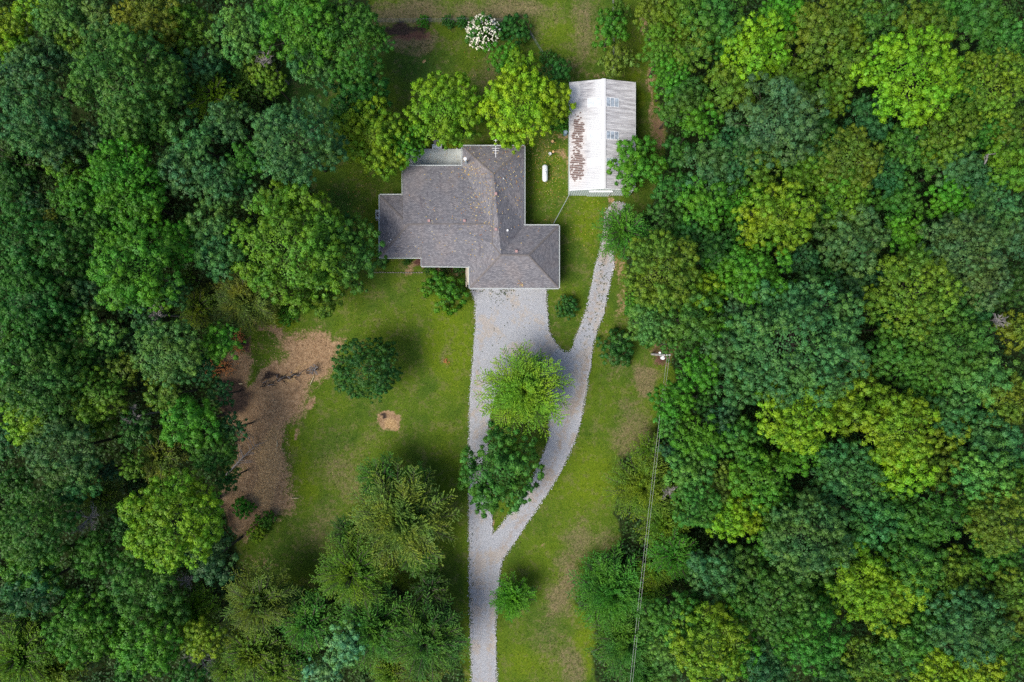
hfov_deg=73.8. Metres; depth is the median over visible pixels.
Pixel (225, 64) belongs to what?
broadleaf tree
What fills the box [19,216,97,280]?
broadleaf tree
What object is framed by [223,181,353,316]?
broadleaf tree
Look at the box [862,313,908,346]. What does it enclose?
broadleaf tree
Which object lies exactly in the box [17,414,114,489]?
broadleaf tree
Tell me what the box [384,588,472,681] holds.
feathery tree
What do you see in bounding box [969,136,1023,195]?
broadleaf tree
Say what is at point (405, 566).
feathery tree
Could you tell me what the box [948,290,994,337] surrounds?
broadleaf tree
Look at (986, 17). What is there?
broadleaf tree
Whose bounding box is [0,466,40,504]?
broadleaf tree
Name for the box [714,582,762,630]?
broadleaf tree
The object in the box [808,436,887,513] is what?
broadleaf tree
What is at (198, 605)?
feathery tree
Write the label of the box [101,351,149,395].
broadleaf tree
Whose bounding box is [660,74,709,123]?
broadleaf tree
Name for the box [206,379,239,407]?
broadleaf tree
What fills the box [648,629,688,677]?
broadleaf tree
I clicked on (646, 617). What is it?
broadleaf tree
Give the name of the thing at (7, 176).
broadleaf tree
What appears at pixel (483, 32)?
flowering bush
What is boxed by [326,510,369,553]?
feathery tree
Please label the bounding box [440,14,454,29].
shrub
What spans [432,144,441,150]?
steps
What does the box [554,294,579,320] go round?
shrub
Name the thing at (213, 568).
broadleaf tree
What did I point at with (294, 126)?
broadleaf tree
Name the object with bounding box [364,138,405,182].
broadleaf tree
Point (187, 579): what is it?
dead tree
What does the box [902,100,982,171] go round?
broadleaf tree
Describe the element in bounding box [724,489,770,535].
broadleaf tree
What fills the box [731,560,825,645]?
broadleaf tree
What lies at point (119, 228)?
broadleaf tree
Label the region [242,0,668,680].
grass tufts
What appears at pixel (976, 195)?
broadleaf tree
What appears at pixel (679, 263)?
broadleaf tree
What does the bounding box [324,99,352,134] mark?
feathery tree
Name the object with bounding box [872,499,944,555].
broadleaf tree
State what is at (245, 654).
feathery tree
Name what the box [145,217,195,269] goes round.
broadleaf tree
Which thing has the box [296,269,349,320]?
broadleaf tree
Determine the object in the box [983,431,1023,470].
broadleaf tree
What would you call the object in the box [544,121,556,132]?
shrub
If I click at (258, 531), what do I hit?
shrub
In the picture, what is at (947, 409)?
broadleaf tree
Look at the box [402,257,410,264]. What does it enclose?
shrub
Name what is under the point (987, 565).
broadleaf tree
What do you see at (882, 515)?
broadleaf tree
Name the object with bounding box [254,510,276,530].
shrub
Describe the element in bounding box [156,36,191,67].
broadleaf tree
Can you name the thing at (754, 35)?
broadleaf tree
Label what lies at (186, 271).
broadleaf tree
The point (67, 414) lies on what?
broadleaf tree
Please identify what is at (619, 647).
feathery tree
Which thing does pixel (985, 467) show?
broadleaf tree
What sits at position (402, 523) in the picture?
feathery tree
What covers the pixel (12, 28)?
broadleaf tree
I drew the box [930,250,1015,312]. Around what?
broadleaf tree
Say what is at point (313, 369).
bare bush
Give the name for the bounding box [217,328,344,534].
wood chips
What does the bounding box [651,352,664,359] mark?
utility pole
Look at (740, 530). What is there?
broadleaf tree
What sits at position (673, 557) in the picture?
feathery tree
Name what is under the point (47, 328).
broadleaf tree
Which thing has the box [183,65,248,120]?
feathery tree
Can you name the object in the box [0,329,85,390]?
broadleaf tree
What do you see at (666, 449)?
broadleaf tree
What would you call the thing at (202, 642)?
broadleaf tree
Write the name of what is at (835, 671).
broadleaf tree
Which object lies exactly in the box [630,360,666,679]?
power line
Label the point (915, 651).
broadleaf tree
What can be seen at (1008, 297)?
broadleaf tree
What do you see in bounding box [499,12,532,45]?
shrub
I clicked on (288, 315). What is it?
shrub
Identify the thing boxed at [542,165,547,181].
propane tank
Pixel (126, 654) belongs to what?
broadleaf tree
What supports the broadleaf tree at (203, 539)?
on the ground at (424, 346)
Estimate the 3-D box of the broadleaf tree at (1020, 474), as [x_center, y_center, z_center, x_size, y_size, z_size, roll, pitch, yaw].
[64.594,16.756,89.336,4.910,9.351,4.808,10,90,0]
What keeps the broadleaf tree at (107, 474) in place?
on the ground at (424, 346)
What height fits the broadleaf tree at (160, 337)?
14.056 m
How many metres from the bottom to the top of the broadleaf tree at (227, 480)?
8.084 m
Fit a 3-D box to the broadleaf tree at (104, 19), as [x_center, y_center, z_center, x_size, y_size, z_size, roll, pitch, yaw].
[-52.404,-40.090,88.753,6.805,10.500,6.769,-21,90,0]
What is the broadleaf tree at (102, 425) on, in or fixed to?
on the ground at (424, 346)
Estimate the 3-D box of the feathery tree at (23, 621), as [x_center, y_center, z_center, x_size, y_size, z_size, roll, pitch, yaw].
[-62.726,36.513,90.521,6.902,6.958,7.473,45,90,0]
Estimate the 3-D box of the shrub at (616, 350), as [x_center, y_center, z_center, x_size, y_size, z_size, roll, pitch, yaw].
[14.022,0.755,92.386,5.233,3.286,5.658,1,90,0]
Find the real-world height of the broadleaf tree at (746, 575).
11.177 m
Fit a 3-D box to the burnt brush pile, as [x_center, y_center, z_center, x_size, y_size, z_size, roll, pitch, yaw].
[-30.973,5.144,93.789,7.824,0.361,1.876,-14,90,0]
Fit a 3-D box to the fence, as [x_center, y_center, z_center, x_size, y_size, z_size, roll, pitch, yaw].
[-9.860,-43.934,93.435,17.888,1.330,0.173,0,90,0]
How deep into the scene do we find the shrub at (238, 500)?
92.88 m
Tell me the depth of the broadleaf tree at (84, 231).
85.15 m
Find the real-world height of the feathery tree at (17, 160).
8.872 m
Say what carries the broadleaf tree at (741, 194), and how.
on the ground at (424, 346)
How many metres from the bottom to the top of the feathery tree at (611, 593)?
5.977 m
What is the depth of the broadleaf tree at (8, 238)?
83.02 m
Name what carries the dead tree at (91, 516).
on the ground at (424, 346)
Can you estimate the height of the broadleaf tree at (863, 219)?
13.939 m
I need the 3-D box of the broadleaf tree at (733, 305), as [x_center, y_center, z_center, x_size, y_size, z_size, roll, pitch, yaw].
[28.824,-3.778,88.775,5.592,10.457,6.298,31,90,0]
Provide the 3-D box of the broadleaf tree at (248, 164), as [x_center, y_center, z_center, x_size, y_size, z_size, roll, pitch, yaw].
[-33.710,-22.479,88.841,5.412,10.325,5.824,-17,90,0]
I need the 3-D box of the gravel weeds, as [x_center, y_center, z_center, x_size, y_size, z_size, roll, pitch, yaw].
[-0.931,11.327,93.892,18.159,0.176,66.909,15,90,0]
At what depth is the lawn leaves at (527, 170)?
93.94 m
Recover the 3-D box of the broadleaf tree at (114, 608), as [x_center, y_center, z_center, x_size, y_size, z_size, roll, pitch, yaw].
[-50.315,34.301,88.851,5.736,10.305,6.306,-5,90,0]
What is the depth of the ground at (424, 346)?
94.05 m
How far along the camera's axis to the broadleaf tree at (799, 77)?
84.78 m
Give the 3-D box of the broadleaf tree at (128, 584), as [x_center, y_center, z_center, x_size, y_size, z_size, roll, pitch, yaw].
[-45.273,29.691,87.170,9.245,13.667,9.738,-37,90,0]
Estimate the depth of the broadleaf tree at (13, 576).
83.35 m
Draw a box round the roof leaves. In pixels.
[394,146,539,286]
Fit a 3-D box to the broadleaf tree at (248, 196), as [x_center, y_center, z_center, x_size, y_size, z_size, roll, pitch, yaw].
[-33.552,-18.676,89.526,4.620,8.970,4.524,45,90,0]
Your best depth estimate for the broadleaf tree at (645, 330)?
84.59 m
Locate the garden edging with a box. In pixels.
[374,272,422,272]
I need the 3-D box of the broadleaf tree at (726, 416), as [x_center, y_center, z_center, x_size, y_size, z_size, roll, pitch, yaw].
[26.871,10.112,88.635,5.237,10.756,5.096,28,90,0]
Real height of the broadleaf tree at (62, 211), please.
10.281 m
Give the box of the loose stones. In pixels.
[467,201,625,681]
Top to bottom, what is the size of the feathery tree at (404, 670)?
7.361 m
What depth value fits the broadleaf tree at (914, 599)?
82.79 m
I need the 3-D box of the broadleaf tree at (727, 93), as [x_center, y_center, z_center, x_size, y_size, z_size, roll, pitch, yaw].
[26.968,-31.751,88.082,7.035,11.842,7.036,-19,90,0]
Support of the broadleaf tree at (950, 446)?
on the ground at (424, 346)
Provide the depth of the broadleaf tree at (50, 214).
84.62 m
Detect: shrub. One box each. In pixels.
[231,496,257,519]
[246,522,267,543]
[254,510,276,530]
[277,305,298,327]
[375,257,388,267]
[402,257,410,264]
[416,14,428,28]
[420,268,470,315]
[423,267,436,275]
[439,267,451,274]
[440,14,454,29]
[444,140,458,148]
[452,266,464,276]
[454,15,468,29]
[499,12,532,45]
[538,49,557,68]
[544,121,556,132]
[554,117,568,133]
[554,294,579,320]
[596,327,633,366]
[638,322,663,348]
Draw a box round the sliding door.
[587,191,612,196]
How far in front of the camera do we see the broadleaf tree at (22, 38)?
85.01 m
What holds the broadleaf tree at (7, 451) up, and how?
on the ground at (424, 346)
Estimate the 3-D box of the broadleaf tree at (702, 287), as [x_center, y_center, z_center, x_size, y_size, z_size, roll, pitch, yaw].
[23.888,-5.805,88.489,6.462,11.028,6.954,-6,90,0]
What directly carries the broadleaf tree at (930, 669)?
on the ground at (424, 346)
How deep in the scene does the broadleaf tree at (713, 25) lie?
82.70 m
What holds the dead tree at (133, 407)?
on the ground at (424, 346)
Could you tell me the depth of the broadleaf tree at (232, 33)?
83.85 m
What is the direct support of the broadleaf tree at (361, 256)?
on the ground at (424, 346)
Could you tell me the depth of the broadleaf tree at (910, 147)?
84.40 m
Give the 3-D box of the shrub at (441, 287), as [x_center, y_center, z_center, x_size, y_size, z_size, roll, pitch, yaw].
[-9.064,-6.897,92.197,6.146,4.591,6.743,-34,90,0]
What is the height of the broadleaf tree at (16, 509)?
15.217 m
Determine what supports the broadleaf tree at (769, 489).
on the ground at (424, 346)
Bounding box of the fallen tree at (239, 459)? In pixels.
[226,436,265,474]
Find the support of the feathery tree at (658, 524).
on the ground at (424, 346)
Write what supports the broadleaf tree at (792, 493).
on the ground at (424, 346)
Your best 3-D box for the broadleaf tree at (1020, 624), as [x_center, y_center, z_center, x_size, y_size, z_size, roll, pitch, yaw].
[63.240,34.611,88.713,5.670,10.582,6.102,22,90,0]
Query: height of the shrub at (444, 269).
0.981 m
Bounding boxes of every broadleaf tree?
[0,6,48,56]
[0,31,47,74]
[0,41,76,114]
[0,79,86,157]
[0,160,43,204]
[0,200,68,269]
[0,242,55,296]
[0,258,81,341]
[0,300,26,344]
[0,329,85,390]
[0,340,95,422]
[0,385,63,446]
[0,423,42,460]
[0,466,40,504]
[0,484,85,568]
[0,528,75,595]
[0,562,79,621]
[9,0,58,32]
[12,305,71,351]
[14,184,50,215]
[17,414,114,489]
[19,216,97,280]
[26,32,83,78]
[29,0,97,42]
[32,291,102,340]
[34,121,99,171]
[39,208,65,222]
[39,375,94,429]
[39,586,117,670]
[41,147,90,185]
[41,332,102,392]
[45,174,108,227]
[51,453,120,505]
[52,270,111,319]
[54,26,85,57]
[58,240,103,287]
[59,167,117,219]
[63,21,191,140]
[63,209,110,253]
[67,0,133,54]
[67,365,138,423]
[69,309,114,337]
[69,529,122,579]
[77,121,111,158]
[77,339,121,381]
[81,311,133,355]
[85,135,167,213]
[85,409,125,439]
[85,587,145,634]
[86,228,185,314]
[91,212,133,256]
[93,163,173,238]
[97,459,129,481]
[97,546,185,627]
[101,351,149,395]
[103,513,138,546]
[107,326,147,357]
[108,607,184,676]
[109,0,192,60]
[111,301,134,322]
[111,409,169,451]
[113,656,147,681]
[115,114,171,157]
[115,451,146,481]
[116,467,226,574]
[127,92,181,141]
[130,318,208,390]
[131,302,169,334]
[133,271,175,305]
[142,375,198,415]
[142,580,195,636]
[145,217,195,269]
[147,293,175,316]
[149,63,197,105]
[155,139,212,199]
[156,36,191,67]
[158,393,224,450]
[162,277,194,311]
[163,1,218,57]
[163,107,227,169]
[169,650,216,681]
[171,267,204,283]
[179,612,229,663]
[181,44,223,88]
[184,199,241,252]
[184,530,242,586]
[187,153,246,212]
[188,353,224,387]
[188,428,239,473]
[190,229,245,283]
[199,321,245,365]
[202,0,269,68]
[202,59,235,90]
[202,93,255,146]
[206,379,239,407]
[213,465,247,493]
[215,411,252,443]
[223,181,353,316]
[225,136,268,185]
[232,176,267,208]
[239,42,280,85]
[246,0,291,44]
[249,93,349,188]
[252,178,310,220]
[253,0,353,74]
[259,71,291,102]
[285,35,344,96]
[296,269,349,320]
[300,648,342,681]
[307,0,395,84]
[308,211,388,295]
[320,619,368,670]
[327,60,392,125]
[330,95,413,169]
[330,336,403,403]
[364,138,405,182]
[382,119,425,170]
[402,70,481,150]
[442,99,483,140]
[456,419,544,518]
[477,62,558,149]
[482,40,520,75]
[489,113,528,154]
[504,47,541,81]
[529,80,576,126]
[539,54,572,89]
[591,8,630,51]
[596,39,641,79]
[606,135,668,198]
[609,0,632,20]
[620,291,640,312]
[621,228,703,312]
[623,297,676,345]
[631,598,671,642]
[632,0,684,41]
[636,22,687,75]
[645,197,684,236]
[646,379,696,421]
[647,589,708,647]
[648,169,693,212]
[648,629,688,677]
[649,52,691,101]
[652,0,712,35]
[652,99,683,129]
[652,411,691,441]
[655,432,687,465]
[657,331,687,361]
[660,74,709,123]
[661,134,696,169]
[662,218,696,250]
[663,441,717,502]
[663,598,752,681]
[664,24,717,75]
[665,288,725,348]
[669,413,731,461]
[670,477,722,528]
[673,346,720,393]
[674,209,710,248]
[676,99,725,142]
[676,174,731,232]
[677,137,747,200]
[678,268,728,317]
[682,0,751,55]
[685,541,742,606]
[687,384,721,417]
[692,302,735,345]
[695,226,736,273]
[697,250,743,297]
[699,328,752,373]
[702,60,757,115]
[702,458,745,503]
[703,405,742,440]
[705,31,757,77]
[705,495,753,542]
[708,121,767,177]
[710,414,766,464]
[712,171,764,224]
[712,366,761,412]
[713,630,762,678]
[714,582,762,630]
[715,239,796,308]
[715,288,768,332]
[718,213,757,251]
[720,9,792,81]
[722,71,829,168]
[724,272,872,415]
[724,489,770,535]
[725,442,797,517]
[726,544,771,597]
[730,177,820,256]
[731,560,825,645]
[734,142,791,196]
[739,638,800,681]
[746,520,791,562]
[752,0,811,43]
[755,374,840,456]
[755,479,800,527]
[760,487,857,583]
[768,52,815,99]
[770,422,828,478]
[770,591,852,676]
[775,235,821,282]
[781,146,834,196]
[783,0,854,73]
[791,196,833,232]
[793,117,844,164]
[804,72,855,121]
[805,259,845,293]
[806,567,854,613]
[808,123,884,196]
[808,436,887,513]
[812,203,891,279]
[813,651,863,681]
[814,33,874,87]
[814,168,873,229]
[818,541,903,621]
[822,0,880,50]
[822,371,884,437]
[822,525,866,567]
[829,256,888,303]
[832,486,905,552]
[837,358,880,393]
[839,92,893,142]
[839,634,901,681]
[848,0,909,44]
[848,23,964,128]
[848,37,896,83]
[851,385,941,472]
[851,581,913,639]
[854,149,907,199]
[858,243,969,342]
[858,546,931,616]
[859,608,934,678]
[860,425,940,499]
[861,477,913,507]
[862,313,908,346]
[864,323,922,378]
[865,169,924,221]
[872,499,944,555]
[873,207,927,255]
[875,530,950,601]
[878,347,948,396]
[879,120,941,181]
[890,0,960,65]
[897,380,947,424]
[897,588,954,640]
[898,482,972,542]
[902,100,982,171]
[906,306,997,381]
[906,360,957,393]
[906,646,967,681]
[913,147,989,195]
[913,174,975,218]
[913,208,1001,284]
[913,446,962,494]
[914,413,973,454]
[917,582,1019,669]
[918,0,976,31]
[923,543,985,602]
[924,383,979,437]
[929,61,984,112]
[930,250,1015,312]
[930,576,970,614]
[932,0,1017,53]
[934,639,1008,681]
[936,46,1023,124]
[936,344,1020,407]
[937,444,1018,513]
[941,479,1023,558]
[947,408,1023,470]
[947,536,1019,585]
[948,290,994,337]
[952,183,1023,242]
[959,366,1023,430]
[961,16,1023,76]
[962,164,1010,209]
[962,535,1023,573]
[963,215,1023,260]
[965,108,1015,152]
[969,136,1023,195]
[969,262,1023,311]
[978,559,1023,619]
[979,630,1023,681]
[980,106,1023,154]
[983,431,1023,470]
[988,310,1023,355]
[995,594,1023,639]
[997,458,1023,489]
[997,477,1023,522]
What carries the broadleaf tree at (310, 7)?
on the ground at (424, 346)
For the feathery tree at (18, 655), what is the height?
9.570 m
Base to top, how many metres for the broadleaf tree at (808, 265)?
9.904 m
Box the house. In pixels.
[379,145,559,288]
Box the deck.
[406,148,460,164]
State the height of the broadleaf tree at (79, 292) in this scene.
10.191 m
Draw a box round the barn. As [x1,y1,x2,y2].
[568,78,635,196]
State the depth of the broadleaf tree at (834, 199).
83.01 m
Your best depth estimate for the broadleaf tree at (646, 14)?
85.16 m
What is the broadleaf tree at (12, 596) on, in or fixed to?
on the ground at (424, 346)
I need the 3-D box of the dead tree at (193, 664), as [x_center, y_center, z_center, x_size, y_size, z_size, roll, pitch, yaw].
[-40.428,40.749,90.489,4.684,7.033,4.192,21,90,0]
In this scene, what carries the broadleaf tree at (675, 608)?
on the ground at (424, 346)
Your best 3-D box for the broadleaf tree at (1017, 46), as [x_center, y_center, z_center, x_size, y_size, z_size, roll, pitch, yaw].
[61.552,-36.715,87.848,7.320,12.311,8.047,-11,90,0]
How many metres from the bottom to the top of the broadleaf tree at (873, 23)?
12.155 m
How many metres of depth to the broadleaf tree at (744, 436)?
84.28 m
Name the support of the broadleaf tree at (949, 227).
on the ground at (424, 346)
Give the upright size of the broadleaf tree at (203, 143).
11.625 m
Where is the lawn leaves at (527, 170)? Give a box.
[319,49,604,254]
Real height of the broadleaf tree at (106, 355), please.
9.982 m
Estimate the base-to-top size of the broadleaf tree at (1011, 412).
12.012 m
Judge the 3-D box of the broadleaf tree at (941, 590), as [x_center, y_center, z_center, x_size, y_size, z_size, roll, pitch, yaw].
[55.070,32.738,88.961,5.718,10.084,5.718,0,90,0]
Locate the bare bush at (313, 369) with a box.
[307,364,317,374]
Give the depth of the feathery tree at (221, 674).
88.68 m
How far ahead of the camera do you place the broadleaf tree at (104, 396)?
83.98 m
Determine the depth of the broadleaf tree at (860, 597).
82.36 m
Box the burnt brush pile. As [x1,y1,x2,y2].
[260,368,312,386]
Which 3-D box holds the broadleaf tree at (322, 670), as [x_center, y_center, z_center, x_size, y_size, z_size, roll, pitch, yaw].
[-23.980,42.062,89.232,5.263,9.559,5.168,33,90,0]
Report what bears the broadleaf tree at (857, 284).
on the ground at (424, 346)
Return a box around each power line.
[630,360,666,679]
[633,355,669,673]
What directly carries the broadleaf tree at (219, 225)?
on the ground at (424, 346)
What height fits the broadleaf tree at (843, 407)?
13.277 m
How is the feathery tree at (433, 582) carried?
on the ground at (424, 346)
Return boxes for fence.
[375,18,500,22]
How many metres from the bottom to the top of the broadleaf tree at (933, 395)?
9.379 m
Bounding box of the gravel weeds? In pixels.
[469,203,621,665]
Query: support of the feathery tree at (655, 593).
on the ground at (424, 346)
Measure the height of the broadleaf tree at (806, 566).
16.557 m
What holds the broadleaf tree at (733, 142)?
on the ground at (424, 346)
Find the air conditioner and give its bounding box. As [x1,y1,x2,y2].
[375,210,378,220]
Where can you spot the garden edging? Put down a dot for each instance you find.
(397, 272)
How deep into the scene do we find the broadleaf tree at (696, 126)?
85.03 m
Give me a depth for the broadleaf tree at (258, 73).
86.44 m
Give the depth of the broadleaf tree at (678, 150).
86.45 m
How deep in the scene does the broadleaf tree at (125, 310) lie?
87.18 m
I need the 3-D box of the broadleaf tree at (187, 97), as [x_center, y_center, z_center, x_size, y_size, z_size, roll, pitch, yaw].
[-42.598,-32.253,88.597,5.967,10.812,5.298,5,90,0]
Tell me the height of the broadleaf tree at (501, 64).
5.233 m
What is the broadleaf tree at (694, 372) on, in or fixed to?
on the ground at (424, 346)
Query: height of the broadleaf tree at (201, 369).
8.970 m
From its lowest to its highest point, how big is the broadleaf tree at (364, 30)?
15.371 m
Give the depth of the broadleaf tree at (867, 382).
85.52 m
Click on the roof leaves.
(482, 202)
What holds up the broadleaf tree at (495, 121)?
on the ground at (424, 346)
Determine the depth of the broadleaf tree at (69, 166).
86.51 m
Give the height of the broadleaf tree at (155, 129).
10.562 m
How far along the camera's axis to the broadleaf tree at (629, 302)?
90.48 m
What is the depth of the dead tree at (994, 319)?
84.05 m
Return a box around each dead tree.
[66,501,116,535]
[120,404,159,424]
[148,303,185,324]
[176,565,208,588]
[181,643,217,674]
[255,47,288,84]
[662,486,677,499]
[947,312,1008,328]
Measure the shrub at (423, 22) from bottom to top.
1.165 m
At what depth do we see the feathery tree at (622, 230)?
87.64 m
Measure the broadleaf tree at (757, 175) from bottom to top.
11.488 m
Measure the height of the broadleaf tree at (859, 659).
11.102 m
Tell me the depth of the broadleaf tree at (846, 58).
84.23 m
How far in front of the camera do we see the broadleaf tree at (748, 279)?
82.61 m
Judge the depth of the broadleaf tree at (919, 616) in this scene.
83.95 m
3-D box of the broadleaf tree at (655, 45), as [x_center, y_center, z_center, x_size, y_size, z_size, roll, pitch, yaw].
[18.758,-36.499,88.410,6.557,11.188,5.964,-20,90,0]
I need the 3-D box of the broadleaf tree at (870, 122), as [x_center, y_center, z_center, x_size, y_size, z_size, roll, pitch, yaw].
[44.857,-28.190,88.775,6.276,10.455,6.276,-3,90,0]
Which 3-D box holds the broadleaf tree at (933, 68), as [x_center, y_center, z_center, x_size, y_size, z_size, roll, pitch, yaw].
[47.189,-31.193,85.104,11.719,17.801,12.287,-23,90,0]
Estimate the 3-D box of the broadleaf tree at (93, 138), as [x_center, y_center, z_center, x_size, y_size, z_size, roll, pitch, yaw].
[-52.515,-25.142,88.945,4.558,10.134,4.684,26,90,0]
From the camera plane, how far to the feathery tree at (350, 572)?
85.89 m
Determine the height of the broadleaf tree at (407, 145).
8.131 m
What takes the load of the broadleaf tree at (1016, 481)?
on the ground at (424, 346)
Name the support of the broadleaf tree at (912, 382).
on the ground at (424, 346)
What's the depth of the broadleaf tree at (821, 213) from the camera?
86.01 m
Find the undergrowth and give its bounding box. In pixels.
[0,0,1023,681]
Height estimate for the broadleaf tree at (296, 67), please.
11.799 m
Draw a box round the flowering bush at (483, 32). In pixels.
[464,11,502,51]
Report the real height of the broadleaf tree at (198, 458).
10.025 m
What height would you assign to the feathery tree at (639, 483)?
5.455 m
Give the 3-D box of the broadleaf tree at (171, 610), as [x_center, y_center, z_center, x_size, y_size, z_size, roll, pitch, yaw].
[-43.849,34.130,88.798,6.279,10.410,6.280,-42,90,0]
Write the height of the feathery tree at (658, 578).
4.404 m
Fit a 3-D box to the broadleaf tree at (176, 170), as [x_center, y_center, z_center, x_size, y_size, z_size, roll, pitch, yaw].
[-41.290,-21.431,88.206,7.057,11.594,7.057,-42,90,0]
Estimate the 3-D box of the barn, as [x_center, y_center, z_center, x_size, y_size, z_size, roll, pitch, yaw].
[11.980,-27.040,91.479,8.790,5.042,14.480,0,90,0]
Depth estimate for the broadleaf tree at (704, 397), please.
86.59 m
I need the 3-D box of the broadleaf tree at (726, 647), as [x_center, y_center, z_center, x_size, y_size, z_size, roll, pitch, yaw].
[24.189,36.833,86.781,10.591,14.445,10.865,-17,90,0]
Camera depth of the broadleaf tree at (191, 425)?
83.55 m
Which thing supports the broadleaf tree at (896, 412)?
on the ground at (424, 346)
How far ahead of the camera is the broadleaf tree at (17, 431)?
83.94 m
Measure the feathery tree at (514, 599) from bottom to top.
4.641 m
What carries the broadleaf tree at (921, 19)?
on the ground at (424, 346)
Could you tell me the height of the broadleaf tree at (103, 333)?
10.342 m
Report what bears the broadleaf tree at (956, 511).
on the ground at (424, 346)
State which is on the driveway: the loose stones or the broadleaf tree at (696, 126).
the loose stones
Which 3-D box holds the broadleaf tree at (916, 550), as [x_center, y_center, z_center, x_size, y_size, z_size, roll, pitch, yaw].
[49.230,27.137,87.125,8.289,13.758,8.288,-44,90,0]
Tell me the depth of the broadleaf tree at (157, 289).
86.00 m
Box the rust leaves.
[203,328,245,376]
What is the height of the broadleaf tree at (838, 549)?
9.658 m
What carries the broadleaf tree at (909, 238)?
on the ground at (424, 346)
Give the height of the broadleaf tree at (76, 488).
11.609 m
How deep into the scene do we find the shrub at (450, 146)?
93.32 m
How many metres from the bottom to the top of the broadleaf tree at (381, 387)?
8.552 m
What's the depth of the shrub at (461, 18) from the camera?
93.29 m
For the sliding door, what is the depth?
92.14 m
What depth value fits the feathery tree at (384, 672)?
88.92 m
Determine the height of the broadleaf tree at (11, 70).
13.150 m
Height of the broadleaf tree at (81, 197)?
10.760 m
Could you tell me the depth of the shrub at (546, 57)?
93.02 m
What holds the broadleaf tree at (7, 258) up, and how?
on the ground at (424, 346)
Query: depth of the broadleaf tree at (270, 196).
85.56 m
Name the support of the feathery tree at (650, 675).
on the ground at (424, 346)
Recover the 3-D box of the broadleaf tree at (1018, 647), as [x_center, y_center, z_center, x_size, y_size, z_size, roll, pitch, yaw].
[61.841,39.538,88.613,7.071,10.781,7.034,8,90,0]
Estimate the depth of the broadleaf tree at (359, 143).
86.04 m
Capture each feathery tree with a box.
[0,130,59,205]
[0,595,59,641]
[0,609,62,681]
[29,634,92,681]
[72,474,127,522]
[133,424,189,485]
[167,581,225,645]
[173,283,218,330]
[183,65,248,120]
[204,642,243,681]
[209,260,282,334]
[218,621,288,681]
[220,557,304,642]
[223,60,278,115]
[253,636,309,681]
[272,586,342,657]
[276,635,324,680]
[309,523,399,611]
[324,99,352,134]
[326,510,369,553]
[328,578,420,674]
[343,459,463,576]
[353,451,406,498]
[367,657,406,681]
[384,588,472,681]
[389,533,443,578]
[391,656,449,681]
[393,460,434,497]
[408,564,451,608]
[472,339,574,441]
[489,571,537,622]
[565,537,666,636]
[585,605,669,681]
[592,201,654,260]
[600,444,681,524]
[614,653,674,681]
[631,430,664,463]
[631,575,670,608]
[632,546,676,590]
[633,493,692,546]
[644,526,699,580]
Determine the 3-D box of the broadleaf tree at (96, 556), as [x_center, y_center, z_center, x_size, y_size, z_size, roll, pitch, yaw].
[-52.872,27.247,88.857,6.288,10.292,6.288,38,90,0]
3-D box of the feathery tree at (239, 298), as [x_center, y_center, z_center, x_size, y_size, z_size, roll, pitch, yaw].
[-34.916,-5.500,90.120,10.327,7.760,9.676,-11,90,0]
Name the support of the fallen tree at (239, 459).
on the ground at (424, 346)
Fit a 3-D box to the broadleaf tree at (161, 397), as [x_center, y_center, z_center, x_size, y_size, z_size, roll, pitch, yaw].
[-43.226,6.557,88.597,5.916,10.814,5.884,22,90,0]
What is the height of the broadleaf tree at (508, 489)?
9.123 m
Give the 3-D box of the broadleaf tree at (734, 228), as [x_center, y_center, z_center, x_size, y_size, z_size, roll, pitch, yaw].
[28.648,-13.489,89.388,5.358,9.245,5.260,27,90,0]
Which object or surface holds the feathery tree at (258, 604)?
on the ground at (424, 346)
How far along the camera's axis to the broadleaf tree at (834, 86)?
84.59 m
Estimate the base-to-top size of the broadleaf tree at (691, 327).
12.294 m
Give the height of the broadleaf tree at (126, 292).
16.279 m
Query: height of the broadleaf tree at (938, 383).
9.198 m
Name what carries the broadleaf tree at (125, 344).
on the ground at (424, 346)
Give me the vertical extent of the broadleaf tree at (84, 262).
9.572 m
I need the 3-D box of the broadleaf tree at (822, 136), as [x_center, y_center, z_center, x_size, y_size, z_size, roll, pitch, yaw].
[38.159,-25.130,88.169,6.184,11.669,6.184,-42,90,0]
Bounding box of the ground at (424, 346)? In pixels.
[0,0,1023,681]
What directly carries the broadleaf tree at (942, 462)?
on the ground at (424, 346)
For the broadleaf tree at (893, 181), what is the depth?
84.30 m
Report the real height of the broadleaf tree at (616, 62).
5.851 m
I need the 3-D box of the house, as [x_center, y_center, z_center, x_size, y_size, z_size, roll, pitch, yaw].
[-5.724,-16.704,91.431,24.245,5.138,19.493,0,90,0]
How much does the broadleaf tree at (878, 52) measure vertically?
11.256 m
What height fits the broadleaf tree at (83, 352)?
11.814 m
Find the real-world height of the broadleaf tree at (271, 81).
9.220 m
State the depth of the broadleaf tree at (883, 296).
80.75 m
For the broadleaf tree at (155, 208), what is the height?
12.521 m
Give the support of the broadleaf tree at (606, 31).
on the ground at (424, 346)
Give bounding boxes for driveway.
[469,202,622,681]
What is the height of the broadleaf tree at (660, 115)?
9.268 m
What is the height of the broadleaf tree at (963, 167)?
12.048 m
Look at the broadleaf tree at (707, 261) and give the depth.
85.03 m
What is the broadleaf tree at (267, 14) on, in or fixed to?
on the ground at (424, 346)
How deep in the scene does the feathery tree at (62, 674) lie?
88.36 m
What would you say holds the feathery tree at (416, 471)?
on the ground at (424, 346)
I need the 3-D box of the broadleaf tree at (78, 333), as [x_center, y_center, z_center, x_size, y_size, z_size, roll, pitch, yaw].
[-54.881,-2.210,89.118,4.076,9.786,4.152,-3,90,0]
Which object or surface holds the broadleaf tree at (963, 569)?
on the ground at (424, 346)
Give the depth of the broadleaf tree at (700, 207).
83.73 m
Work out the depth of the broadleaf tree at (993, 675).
84.06 m
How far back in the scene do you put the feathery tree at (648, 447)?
90.91 m
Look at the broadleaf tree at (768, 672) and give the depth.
84.25 m

